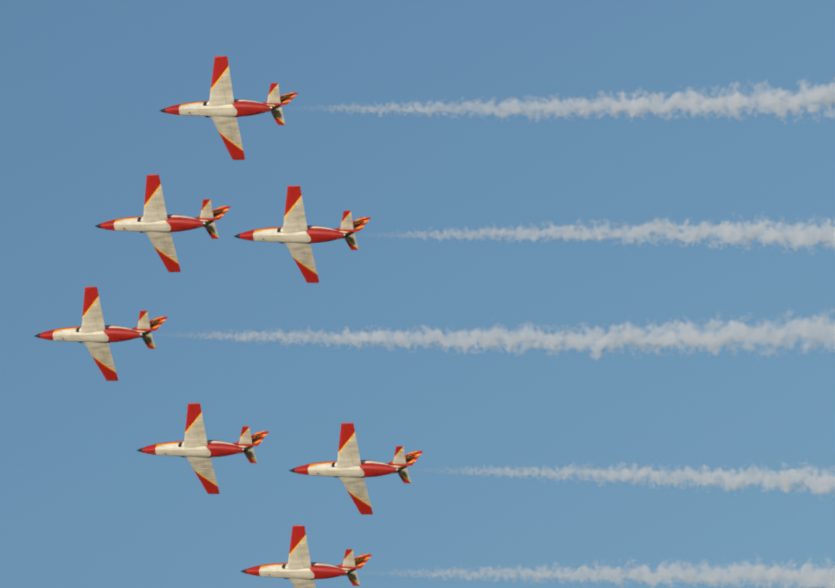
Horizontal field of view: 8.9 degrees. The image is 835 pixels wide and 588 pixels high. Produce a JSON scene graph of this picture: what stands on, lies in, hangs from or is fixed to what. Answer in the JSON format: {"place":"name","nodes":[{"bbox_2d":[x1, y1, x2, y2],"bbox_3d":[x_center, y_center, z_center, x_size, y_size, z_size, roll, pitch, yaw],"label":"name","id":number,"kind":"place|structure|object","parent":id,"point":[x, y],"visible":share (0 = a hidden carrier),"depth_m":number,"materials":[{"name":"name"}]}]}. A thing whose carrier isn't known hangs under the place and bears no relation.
{"place":"outdoors","nodes":[
{"label":"outdoors","id":0,"kind":"place"},
{"bbox_2d":[35,287,167,380],"bbox_3d":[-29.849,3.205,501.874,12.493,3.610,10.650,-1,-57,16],"label":"aircraft","id":1,"kind":"object","parent":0,"point":[95,334],"visible":0.96,"depth_m":500.47,"materials":[{"name":"paint"}]},
{"bbox_2d":[95,175,230,271],"bbox_3d":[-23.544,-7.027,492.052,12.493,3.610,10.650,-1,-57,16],"label":"aircraft","id":2,"kind":"object","parent":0,"point":[156,224],"visible":1,"depth_m":490.64,"materials":[{"name":"paint"}]},
{"bbox_2d":[136,403,268,493],"bbox_3d":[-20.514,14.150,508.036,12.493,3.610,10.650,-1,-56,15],"label":"aircraft","id":3,"kind":"object","parent":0,"point":[197,449],"visible":1,"depth_m":506.65,"materials":[{"name":"paint"}]},
{"bbox_2d":[159,56,297,159],"bbox_3d":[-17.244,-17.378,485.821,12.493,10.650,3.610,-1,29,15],"label":"aircraft","id":4,"kind":"object","parent":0,"point":[222,108],"visible":0.94,"depth_m":484.40,"materials":[{"name":"paint"}]},
{"bbox_2d":[234,186,370,282],"bbox_3d":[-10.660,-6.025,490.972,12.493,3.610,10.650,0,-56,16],"label":"aircraft","id":5,"kind":"object","parent":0,"point":[296,234],"visible":0.9,"depth_m":489.57,"materials":[{"name":"paint"}]},
{"bbox_2d":[240,525,371,587],"bbox_3d":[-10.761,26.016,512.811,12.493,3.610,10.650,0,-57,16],"label":"aircraft","id":6,"kind":"object","parent":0,"point":[299,569],"visible":0.92,"depth_m":511.16,"materials":[{"name":"paint"}]},
{"bbox_2d":[289,423,422,514],"bbox_3d":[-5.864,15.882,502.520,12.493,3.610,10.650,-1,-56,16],"label":"aircraft","id":7,"kind":"object","parent":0,"point":[350,469],"visible":0.96,"depth_m":501.12,"materials":[{"name":"paint"}]},
{"bbox_2d":[0,0,834,587],"label":"sky","id":8,"kind":"structure","parent":0,"point":[590,277],"materials":[{"name":"blue"}]}
]}

